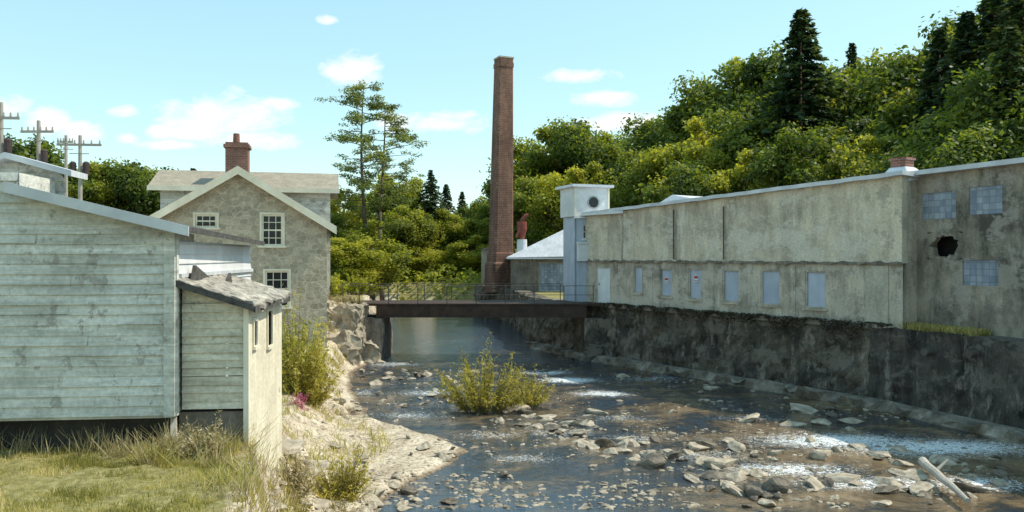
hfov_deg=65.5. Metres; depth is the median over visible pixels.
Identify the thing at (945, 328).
ledge grass
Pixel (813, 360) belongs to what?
retaining wall
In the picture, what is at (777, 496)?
river rock
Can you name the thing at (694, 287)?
window
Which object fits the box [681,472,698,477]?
river rock
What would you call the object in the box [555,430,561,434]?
river rock
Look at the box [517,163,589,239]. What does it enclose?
broadleaf tree
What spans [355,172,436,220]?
broadleaf tree
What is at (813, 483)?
river rock
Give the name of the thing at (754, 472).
river rock
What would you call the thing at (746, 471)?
river rock
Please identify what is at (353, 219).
broadleaf tree
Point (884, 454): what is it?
river rock
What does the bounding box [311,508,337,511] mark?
bank rock
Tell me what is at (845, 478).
river rock
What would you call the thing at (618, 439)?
river rock
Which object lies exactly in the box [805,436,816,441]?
river rock
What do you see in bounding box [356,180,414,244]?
broadleaf tree
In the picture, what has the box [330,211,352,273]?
broadleaf tree
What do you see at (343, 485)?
sandbar shrub
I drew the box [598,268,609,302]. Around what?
door
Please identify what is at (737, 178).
broadleaf tree
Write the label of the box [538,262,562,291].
window
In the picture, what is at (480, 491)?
gravel
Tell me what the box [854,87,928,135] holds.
broadleaf tree
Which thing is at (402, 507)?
river rock
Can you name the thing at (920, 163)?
broadleaf tree
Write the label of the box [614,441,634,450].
river rock
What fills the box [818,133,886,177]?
broadleaf tree
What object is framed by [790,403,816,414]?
river rock
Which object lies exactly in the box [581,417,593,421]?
river rock
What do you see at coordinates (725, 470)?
river rock
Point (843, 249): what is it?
mill building
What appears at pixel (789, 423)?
river rock
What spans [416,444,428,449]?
river rock
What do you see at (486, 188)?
broadleaf tree
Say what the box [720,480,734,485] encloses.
river rock
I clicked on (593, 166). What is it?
broadleaf tree
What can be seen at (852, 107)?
broadleaf tree
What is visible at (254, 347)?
annex window
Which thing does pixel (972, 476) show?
river rock
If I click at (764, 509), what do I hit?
river rock
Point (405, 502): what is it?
river rock
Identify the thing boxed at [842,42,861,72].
conifer tree
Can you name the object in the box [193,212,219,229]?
window
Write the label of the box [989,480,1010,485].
river rock
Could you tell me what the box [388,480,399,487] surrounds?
bank rock
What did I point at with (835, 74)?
broadleaf tree
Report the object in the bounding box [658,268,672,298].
window
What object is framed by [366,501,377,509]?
bank rock
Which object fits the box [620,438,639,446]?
river rock
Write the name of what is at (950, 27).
broadleaf tree
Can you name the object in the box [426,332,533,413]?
river shrub
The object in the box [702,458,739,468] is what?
river rock
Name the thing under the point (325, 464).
bank rock
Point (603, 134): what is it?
broadleaf tree
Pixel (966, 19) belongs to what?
conifer tree
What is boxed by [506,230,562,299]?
workshop building
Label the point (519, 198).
broadleaf tree
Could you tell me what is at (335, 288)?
bank shrub
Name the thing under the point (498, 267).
smokestack
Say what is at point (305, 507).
weed tuft
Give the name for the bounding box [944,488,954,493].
river rock
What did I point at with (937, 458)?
river rock
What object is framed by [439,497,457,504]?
river rock
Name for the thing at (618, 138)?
broadleaf tree
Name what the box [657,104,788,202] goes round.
broadleaf tree
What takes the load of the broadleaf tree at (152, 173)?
on the ground at (419, 464)
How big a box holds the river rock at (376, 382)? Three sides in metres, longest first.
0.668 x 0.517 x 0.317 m
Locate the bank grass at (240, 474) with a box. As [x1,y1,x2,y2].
[195,325,397,511]
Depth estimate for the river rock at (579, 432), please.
22.15 m
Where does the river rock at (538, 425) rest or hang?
in the river
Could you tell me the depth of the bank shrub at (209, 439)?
10.89 m
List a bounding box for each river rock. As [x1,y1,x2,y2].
[282,439,305,454]
[339,398,345,403]
[360,492,383,506]
[362,486,384,496]
[369,379,382,384]
[386,395,396,398]
[397,500,408,505]
[397,505,412,510]
[400,485,417,494]
[408,497,421,501]
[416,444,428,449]
[422,441,431,448]
[423,372,432,376]
[427,393,436,396]
[434,393,446,398]
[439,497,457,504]
[442,450,453,453]
[495,417,504,423]
[499,471,507,476]
[501,406,516,413]
[512,422,524,425]
[515,403,530,410]
[517,409,530,413]
[525,413,535,417]
[532,423,543,428]
[535,414,556,418]
[540,416,552,420]
[544,424,560,430]
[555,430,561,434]
[559,420,579,424]
[568,429,586,435]
[574,415,585,421]
[577,419,594,426]
[577,439,588,447]
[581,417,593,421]
[582,414,595,417]
[586,408,607,415]
[586,442,599,448]
[594,437,615,447]
[602,447,617,453]
[613,436,633,441]
[614,439,633,447]
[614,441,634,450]
[616,373,629,376]
[617,448,631,452]
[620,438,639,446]
[624,457,640,464]
[631,454,640,458]
[637,452,666,467]
[640,370,651,377]
[640,441,649,444]
[642,450,654,456]
[649,435,659,442]
[660,448,671,453]
[666,450,681,458]
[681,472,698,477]
[682,449,693,454]
[684,473,699,482]
[688,442,707,451]
[690,437,717,449]
[693,457,715,465]
[694,455,707,459]
[698,470,726,479]
[702,386,720,390]
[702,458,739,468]
[706,485,715,491]
[710,464,719,469]
[719,469,733,472]
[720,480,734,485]
[721,437,733,442]
[721,482,742,496]
[725,470,746,481]
[727,440,745,451]
[737,469,750,475]
[739,413,759,421]
[742,504,753,507]
[744,484,762,496]
[749,468,767,476]
[749,495,757,500]
[750,453,758,457]
[757,498,776,506]
[760,493,773,498]
[760,507,770,511]
[762,476,788,491]
[767,450,784,455]
[772,493,780,499]
[779,421,806,425]
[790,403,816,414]
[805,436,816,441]
[805,475,824,490]
[807,449,832,460]
[811,418,831,425]
[822,478,834,487]
[825,405,838,409]
[825,472,859,483]
[826,411,838,416]
[830,446,842,452]
[830,495,838,499]
[837,417,863,423]
[845,427,855,430]
[847,443,867,448]
[848,481,865,485]
[867,451,891,457]
[871,500,891,506]
[873,476,903,487]
[873,485,899,493]
[888,468,906,475]
[890,445,907,452]
[891,459,913,466]
[896,468,929,480]
[909,481,934,494]
[918,490,931,498]
[928,454,956,464]
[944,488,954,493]
[946,456,957,461]
[953,482,989,492]
[955,478,968,481]
[964,474,977,478]
[964,492,976,497]
[987,457,999,460]
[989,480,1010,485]
[991,455,1001,459]
[994,466,1006,469]
[994,469,1008,476]
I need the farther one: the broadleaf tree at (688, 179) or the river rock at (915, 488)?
the broadleaf tree at (688, 179)
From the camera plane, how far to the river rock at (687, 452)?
20.15 m
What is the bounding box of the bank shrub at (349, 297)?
[347,292,360,300]
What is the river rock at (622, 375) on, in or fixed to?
in the river
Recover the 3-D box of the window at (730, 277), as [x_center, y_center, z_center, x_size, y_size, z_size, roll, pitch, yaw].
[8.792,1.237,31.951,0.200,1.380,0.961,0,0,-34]
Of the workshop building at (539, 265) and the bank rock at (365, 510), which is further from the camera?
the workshop building at (539, 265)
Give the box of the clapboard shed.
[0,152,291,468]
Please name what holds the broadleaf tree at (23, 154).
on the ground at (419, 464)
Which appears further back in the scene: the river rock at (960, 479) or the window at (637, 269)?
the window at (637, 269)
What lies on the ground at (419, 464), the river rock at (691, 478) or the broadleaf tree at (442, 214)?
the broadleaf tree at (442, 214)
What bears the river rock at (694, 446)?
in the river
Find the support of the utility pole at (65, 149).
on the ground at (419, 464)
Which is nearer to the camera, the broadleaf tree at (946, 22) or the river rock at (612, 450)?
the river rock at (612, 450)
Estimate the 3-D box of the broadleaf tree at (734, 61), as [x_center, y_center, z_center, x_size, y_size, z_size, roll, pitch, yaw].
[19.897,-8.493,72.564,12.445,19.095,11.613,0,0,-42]
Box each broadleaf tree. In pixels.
[4,133,77,181]
[13,150,56,161]
[48,158,95,180]
[55,164,99,201]
[68,157,143,212]
[70,157,159,215]
[115,164,178,213]
[330,188,377,233]
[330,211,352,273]
[330,237,388,282]
[332,219,417,299]
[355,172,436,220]
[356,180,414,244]
[369,231,417,271]
[376,204,439,275]
[399,209,450,272]
[404,240,449,280]
[412,206,459,259]
[429,212,485,267]
[430,248,467,274]
[442,235,488,271]
[452,195,488,218]
[454,218,514,253]
[467,202,489,245]
[471,143,534,227]
[479,121,571,229]
[513,175,560,250]
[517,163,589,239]
[519,115,624,212]
[548,161,622,228]
[568,130,620,183]
[595,146,681,208]
[598,131,626,162]
[601,113,666,173]
[606,163,625,206]
[615,97,698,159]
[616,146,683,207]
[631,116,714,203]
[637,158,746,202]
[641,70,755,162]
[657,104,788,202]
[675,56,758,166]
[678,134,756,192]
[681,40,791,164]
[697,148,769,196]
[707,77,797,132]
[707,118,800,191]
[739,57,856,106]
[740,121,837,191]
[766,64,861,177]
[771,121,866,183]
[806,47,910,128]
[813,51,930,131]
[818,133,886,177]
[837,91,931,155]
[841,129,908,178]
[847,36,961,128]
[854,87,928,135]
[855,103,954,168]
[871,120,1000,174]
[872,80,1023,170]
[880,6,978,97]
[909,51,1023,159]
[925,117,1023,168]
[930,1,1017,48]
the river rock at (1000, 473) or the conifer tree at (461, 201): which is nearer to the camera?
the river rock at (1000, 473)
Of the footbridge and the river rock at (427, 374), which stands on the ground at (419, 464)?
the footbridge
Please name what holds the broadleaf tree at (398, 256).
on the ground at (419, 464)
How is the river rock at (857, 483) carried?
in the river
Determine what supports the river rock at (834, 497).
in the river
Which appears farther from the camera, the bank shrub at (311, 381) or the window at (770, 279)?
the window at (770, 279)
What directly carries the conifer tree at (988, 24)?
on the ground at (419, 464)
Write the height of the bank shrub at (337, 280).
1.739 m
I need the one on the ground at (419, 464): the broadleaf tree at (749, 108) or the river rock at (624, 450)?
the broadleaf tree at (749, 108)
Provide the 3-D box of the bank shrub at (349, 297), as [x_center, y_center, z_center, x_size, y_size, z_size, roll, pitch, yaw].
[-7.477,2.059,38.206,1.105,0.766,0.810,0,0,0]
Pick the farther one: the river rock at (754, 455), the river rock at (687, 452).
the river rock at (687, 452)
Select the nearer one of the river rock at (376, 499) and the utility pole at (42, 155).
the river rock at (376, 499)
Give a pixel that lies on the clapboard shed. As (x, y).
(115, 319)
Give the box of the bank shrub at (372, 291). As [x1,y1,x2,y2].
[350,268,381,295]
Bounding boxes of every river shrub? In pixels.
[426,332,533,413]
[504,362,556,406]
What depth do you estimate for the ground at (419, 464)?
18.31 m
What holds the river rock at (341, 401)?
on the ground at (419, 464)
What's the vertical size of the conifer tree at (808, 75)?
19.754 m
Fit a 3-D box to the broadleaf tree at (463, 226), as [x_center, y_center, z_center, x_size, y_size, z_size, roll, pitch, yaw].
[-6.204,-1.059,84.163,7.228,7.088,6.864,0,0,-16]
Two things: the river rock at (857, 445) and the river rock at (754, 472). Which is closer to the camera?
the river rock at (754, 472)
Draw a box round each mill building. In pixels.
[581,157,919,329]
[911,157,1023,338]
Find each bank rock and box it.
[274,502,287,509]
[299,501,313,507]
[305,497,333,508]
[309,460,328,472]
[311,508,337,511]
[318,497,363,511]
[329,442,340,448]
[351,507,370,511]
[359,453,369,459]
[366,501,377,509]
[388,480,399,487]
[391,472,402,479]
[434,451,447,455]
[439,452,449,458]
[443,456,451,461]
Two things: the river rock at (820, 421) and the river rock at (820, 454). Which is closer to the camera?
the river rock at (820, 454)
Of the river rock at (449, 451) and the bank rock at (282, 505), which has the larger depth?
the river rock at (449, 451)
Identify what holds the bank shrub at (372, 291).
on the ground at (419, 464)
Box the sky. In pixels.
[0,0,981,213]
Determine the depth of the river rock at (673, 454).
19.70 m
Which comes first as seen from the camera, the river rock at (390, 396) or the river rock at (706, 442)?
the river rock at (706, 442)
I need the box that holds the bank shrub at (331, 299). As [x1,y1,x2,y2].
[327,292,340,304]
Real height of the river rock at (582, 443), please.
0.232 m
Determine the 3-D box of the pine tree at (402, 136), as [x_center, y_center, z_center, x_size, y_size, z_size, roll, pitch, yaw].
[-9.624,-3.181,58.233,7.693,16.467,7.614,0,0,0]
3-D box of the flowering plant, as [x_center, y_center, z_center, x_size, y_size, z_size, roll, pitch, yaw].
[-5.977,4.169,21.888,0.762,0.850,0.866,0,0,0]
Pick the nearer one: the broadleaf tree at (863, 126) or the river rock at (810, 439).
the river rock at (810, 439)
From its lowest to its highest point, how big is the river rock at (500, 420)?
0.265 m
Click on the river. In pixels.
(430, 345)
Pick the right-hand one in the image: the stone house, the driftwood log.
the driftwood log
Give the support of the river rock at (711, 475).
in the river
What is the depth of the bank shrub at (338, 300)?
37.70 m
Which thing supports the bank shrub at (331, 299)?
on the rubble wall at (351, 314)
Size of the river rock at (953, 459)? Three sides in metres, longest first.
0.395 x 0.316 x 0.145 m
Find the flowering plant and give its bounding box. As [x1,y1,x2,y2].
[288,392,308,410]
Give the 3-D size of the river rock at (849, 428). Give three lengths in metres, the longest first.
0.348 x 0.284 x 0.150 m
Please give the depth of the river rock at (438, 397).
27.93 m
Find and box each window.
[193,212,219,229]
[252,317,259,349]
[258,212,285,247]
[263,269,291,308]
[266,307,274,349]
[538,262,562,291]
[582,225,586,239]
[631,266,642,294]
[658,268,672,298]
[686,268,702,301]
[720,270,739,304]
[758,270,780,307]
[802,271,827,310]
[922,191,955,219]
[963,260,997,285]
[970,185,1001,214]
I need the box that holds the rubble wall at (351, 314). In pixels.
[327,298,378,367]
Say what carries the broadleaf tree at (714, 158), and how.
on the ground at (419, 464)
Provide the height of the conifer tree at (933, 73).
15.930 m
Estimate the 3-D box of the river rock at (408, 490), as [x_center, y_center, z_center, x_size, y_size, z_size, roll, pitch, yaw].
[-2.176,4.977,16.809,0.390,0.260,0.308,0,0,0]
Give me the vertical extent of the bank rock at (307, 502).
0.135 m
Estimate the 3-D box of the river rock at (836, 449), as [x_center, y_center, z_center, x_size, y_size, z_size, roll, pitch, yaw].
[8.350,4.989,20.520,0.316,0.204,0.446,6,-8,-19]
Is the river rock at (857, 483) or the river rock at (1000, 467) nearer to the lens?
the river rock at (857, 483)
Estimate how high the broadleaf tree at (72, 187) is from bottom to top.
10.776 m
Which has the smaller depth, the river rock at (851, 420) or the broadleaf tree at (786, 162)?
the river rock at (851, 420)
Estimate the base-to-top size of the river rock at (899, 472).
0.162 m
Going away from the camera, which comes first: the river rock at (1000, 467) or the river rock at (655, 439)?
the river rock at (1000, 467)
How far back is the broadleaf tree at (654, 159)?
61.87 m
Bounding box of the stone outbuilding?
[481,247,488,284]
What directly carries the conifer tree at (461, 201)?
on the ground at (419, 464)
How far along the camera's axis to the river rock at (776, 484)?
16.92 m
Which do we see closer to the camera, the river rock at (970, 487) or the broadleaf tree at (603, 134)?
the river rock at (970, 487)
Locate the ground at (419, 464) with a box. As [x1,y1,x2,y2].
[0,250,562,511]
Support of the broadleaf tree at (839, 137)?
on the ground at (419, 464)
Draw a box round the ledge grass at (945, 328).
[899,321,991,335]
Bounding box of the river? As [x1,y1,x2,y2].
[350,318,1023,511]
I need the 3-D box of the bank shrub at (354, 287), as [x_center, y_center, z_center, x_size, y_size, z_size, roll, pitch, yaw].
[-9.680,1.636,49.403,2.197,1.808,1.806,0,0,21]
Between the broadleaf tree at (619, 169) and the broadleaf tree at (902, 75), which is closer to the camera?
the broadleaf tree at (902, 75)
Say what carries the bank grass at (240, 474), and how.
on the ground at (419, 464)
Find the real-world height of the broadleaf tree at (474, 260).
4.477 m
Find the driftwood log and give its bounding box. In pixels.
[918,457,970,502]
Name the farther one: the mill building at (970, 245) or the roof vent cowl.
the roof vent cowl
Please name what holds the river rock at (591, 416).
in the river
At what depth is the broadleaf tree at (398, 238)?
78.61 m
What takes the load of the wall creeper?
attached to the retaining wall at (813, 360)
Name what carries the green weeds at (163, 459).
on the ground at (419, 464)
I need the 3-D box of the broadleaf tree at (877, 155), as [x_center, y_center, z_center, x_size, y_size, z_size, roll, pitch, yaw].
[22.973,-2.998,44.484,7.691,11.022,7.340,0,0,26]
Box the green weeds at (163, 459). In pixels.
[119,419,309,511]
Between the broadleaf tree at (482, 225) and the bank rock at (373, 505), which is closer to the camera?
the bank rock at (373, 505)
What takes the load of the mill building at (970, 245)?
on the ground at (419, 464)
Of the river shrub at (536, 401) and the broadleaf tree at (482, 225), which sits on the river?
the river shrub at (536, 401)
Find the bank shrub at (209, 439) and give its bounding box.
[152,410,231,456]
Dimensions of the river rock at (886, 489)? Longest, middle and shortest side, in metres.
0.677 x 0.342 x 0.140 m
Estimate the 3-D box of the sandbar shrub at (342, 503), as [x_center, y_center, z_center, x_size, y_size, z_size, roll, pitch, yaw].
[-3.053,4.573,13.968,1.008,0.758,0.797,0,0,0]
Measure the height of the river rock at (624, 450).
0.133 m
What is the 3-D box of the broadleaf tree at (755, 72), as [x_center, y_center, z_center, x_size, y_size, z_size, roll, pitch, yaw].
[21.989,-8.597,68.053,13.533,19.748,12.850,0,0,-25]
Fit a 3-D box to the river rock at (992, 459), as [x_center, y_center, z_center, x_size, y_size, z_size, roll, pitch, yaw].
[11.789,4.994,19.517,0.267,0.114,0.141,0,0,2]
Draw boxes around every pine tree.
[314,80,422,250]
[331,101,430,299]
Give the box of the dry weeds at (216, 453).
[114,406,315,511]
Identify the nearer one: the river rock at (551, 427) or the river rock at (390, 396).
the river rock at (551, 427)
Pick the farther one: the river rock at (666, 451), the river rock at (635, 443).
the river rock at (635, 443)
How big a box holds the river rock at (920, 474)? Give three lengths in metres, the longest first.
0.734 x 0.622 x 0.106 m
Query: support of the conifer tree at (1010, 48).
on the ground at (419, 464)
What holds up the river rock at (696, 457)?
in the river
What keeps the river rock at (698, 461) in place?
in the river
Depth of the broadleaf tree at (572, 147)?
78.88 m
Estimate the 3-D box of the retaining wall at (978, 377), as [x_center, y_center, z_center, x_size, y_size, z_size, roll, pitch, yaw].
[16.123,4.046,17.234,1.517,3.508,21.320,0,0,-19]
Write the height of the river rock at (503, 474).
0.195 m
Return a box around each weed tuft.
[292,497,314,511]
[329,495,351,511]
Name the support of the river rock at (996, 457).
in the river
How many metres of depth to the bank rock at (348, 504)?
15.20 m
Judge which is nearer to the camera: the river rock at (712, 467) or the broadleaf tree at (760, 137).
the river rock at (712, 467)
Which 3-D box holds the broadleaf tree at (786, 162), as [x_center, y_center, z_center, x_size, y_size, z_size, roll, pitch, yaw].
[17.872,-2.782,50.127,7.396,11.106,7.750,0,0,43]
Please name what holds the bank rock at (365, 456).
on the ground at (419, 464)
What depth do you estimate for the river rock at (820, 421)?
23.61 m
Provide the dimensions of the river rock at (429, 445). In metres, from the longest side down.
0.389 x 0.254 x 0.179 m
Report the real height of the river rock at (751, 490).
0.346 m
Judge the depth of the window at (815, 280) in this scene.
28.79 m
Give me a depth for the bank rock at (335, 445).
19.24 m
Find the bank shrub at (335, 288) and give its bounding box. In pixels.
[330,272,349,296]
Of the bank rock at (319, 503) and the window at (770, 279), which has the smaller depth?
the bank rock at (319, 503)
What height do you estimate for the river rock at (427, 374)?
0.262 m
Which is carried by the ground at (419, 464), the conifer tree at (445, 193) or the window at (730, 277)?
the conifer tree at (445, 193)
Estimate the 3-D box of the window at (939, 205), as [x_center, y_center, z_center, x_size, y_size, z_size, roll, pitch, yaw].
[13.820,-1.623,25.709,0.100,0.862,1.301,0,0,-20]
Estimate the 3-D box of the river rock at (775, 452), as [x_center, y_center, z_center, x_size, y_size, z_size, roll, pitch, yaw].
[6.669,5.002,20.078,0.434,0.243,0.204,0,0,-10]
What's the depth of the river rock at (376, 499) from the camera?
15.78 m
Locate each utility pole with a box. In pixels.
[0,102,19,153]
[20,120,53,162]
[56,135,101,199]
[57,135,72,196]
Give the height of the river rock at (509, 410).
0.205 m
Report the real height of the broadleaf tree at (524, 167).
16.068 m
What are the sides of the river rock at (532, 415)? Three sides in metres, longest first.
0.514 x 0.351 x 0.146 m
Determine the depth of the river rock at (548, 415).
24.50 m
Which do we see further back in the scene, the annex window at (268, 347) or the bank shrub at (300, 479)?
the bank shrub at (300, 479)
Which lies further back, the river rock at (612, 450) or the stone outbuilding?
the stone outbuilding
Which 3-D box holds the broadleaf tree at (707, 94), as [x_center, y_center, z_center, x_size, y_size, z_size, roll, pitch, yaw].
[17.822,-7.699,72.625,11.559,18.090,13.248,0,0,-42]
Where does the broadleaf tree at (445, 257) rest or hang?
on the ground at (419, 464)
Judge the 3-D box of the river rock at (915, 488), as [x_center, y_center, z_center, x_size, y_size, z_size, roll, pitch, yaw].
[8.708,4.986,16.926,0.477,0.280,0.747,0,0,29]
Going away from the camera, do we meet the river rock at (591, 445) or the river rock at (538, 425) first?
the river rock at (591, 445)
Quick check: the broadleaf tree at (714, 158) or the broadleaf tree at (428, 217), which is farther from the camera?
the broadleaf tree at (428, 217)
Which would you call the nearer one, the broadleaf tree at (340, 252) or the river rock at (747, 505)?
the river rock at (747, 505)
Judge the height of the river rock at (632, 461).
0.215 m
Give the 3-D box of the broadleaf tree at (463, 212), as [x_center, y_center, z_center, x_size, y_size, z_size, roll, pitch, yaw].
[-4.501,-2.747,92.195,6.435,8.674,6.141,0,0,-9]
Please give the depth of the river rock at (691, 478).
17.69 m
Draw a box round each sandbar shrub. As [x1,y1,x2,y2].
[308,441,378,502]
[315,496,364,511]
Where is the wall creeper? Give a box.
[598,302,893,352]
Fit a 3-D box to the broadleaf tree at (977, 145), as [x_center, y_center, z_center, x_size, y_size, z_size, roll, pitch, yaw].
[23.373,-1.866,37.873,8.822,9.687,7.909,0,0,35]
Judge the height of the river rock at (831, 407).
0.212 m
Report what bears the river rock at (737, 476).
in the river
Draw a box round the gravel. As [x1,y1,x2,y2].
[264,361,1019,511]
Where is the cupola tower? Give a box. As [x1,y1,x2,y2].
[555,184,613,301]
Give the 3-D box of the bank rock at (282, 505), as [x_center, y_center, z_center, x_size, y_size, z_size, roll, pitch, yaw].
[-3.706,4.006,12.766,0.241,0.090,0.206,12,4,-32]
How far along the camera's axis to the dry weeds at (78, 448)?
11.23 m
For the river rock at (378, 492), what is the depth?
16.15 m
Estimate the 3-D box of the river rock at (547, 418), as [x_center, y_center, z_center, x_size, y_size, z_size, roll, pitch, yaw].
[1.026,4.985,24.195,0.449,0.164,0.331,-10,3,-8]
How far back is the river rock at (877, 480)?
17.31 m
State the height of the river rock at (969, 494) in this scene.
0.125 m
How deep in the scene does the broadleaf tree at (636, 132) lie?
74.52 m
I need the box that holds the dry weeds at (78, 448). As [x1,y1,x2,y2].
[0,422,181,460]
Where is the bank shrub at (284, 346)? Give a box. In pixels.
[282,317,324,378]
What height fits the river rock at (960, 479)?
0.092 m
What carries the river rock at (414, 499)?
in the river
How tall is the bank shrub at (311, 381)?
3.842 m
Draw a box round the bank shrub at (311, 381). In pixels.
[282,284,344,407]
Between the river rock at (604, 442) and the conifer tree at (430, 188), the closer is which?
the river rock at (604, 442)
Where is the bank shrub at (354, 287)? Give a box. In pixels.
[346,269,372,294]
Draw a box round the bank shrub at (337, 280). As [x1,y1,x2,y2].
[331,273,348,295]
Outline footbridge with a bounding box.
[330,284,613,361]
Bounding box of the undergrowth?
[330,242,516,299]
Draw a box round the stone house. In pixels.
[147,133,339,347]
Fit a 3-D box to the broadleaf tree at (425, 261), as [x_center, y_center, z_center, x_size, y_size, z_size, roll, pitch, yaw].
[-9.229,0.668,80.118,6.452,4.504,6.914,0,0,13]
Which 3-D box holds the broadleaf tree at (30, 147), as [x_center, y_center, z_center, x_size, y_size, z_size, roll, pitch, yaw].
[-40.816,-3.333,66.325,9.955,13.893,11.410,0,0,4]
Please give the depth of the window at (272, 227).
33.57 m
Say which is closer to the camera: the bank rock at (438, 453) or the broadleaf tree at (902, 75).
the bank rock at (438, 453)
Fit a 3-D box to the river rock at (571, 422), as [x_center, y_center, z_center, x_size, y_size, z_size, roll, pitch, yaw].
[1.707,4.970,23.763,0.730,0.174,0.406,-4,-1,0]
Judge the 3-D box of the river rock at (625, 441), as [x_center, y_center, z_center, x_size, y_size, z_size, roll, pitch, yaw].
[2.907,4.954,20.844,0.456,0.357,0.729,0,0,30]
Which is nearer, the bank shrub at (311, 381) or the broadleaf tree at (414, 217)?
the bank shrub at (311, 381)
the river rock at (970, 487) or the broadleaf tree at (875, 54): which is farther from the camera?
the broadleaf tree at (875, 54)
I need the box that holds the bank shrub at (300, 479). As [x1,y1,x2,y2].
[279,449,322,501]
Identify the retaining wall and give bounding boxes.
[474,285,1023,443]
[868,327,1023,428]
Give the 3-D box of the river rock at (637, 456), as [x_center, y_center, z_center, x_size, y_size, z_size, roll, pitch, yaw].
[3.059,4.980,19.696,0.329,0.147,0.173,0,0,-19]
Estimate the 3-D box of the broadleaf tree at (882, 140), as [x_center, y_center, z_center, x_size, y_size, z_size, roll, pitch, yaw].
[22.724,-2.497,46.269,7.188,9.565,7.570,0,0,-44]
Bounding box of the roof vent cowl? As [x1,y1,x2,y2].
[515,214,528,251]
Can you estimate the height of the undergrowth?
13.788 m
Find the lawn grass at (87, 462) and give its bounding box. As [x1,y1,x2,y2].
[0,443,266,511]
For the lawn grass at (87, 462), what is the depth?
9.37 m
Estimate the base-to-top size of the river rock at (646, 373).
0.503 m
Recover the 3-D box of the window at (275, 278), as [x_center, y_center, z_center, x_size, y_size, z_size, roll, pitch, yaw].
[-9.901,1.390,33.569,1.247,1.693,0.200,0,0,-13]
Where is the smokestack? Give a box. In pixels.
[484,55,513,291]
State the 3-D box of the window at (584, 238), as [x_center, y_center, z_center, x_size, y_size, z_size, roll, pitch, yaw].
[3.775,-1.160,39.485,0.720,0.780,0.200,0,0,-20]
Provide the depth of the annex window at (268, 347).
13.19 m
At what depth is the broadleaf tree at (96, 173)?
64.09 m
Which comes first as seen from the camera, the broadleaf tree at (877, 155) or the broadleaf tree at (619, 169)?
the broadleaf tree at (877, 155)
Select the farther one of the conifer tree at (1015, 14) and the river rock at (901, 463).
the conifer tree at (1015, 14)
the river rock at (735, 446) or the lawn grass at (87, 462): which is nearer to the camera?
the lawn grass at (87, 462)
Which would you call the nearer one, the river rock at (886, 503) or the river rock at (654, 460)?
the river rock at (886, 503)
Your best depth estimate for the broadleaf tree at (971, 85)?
39.72 m
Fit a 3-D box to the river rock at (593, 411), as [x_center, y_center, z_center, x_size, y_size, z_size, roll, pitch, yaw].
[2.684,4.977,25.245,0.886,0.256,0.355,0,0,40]
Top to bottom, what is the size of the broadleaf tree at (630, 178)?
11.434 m
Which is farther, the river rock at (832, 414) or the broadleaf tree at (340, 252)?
the broadleaf tree at (340, 252)
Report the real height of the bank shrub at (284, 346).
2.258 m
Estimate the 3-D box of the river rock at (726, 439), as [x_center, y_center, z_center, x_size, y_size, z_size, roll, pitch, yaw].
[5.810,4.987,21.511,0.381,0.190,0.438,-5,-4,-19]
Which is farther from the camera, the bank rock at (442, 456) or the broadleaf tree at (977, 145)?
the broadleaf tree at (977, 145)
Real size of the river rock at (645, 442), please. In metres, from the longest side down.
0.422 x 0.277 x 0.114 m
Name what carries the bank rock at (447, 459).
on the ground at (419, 464)
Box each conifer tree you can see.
[408,170,455,275]
[439,184,457,244]
[455,191,467,211]
[742,7,851,175]
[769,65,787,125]
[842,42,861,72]
[899,28,954,136]
[927,10,986,121]
[948,0,1009,111]
[970,0,1023,105]
[977,25,1023,139]
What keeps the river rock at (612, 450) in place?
in the river
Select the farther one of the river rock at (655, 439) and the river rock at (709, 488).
the river rock at (655, 439)
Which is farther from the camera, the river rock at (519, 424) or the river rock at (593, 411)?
the river rock at (593, 411)
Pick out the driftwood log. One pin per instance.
(929, 467)
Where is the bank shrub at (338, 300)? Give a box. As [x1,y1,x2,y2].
[333,292,346,303]
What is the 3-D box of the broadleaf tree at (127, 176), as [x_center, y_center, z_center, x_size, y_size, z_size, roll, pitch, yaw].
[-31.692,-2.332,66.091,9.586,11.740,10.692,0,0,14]
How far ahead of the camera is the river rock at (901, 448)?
20.43 m
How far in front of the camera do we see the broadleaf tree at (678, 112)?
71.40 m
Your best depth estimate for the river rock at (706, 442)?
20.55 m
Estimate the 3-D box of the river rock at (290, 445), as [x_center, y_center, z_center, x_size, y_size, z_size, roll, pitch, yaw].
[-4.709,3.904,16.315,0.762,0.169,1.113,11,7,17]
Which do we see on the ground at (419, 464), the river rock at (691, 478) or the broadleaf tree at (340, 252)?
the broadleaf tree at (340, 252)
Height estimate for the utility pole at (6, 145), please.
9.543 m
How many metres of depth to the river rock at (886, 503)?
16.00 m
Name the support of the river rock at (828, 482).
in the river
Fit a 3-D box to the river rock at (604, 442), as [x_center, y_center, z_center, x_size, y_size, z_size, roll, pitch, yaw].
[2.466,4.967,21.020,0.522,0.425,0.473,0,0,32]
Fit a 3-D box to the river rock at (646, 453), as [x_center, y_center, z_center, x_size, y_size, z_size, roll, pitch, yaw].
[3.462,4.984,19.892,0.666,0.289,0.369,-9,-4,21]
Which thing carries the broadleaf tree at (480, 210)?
on the ground at (419, 464)
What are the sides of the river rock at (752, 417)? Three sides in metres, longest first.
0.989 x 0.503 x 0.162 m
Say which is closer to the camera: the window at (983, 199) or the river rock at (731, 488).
the river rock at (731, 488)
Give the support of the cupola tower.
on the ground at (419, 464)
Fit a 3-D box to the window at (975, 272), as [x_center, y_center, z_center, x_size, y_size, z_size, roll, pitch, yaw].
[14.336,0.511,24.294,0.100,0.780,1.220,0,0,-20]
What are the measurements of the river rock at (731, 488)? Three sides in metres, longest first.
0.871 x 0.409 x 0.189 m
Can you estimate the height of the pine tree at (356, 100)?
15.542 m
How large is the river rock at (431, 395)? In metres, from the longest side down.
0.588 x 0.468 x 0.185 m
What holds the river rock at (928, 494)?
in the river

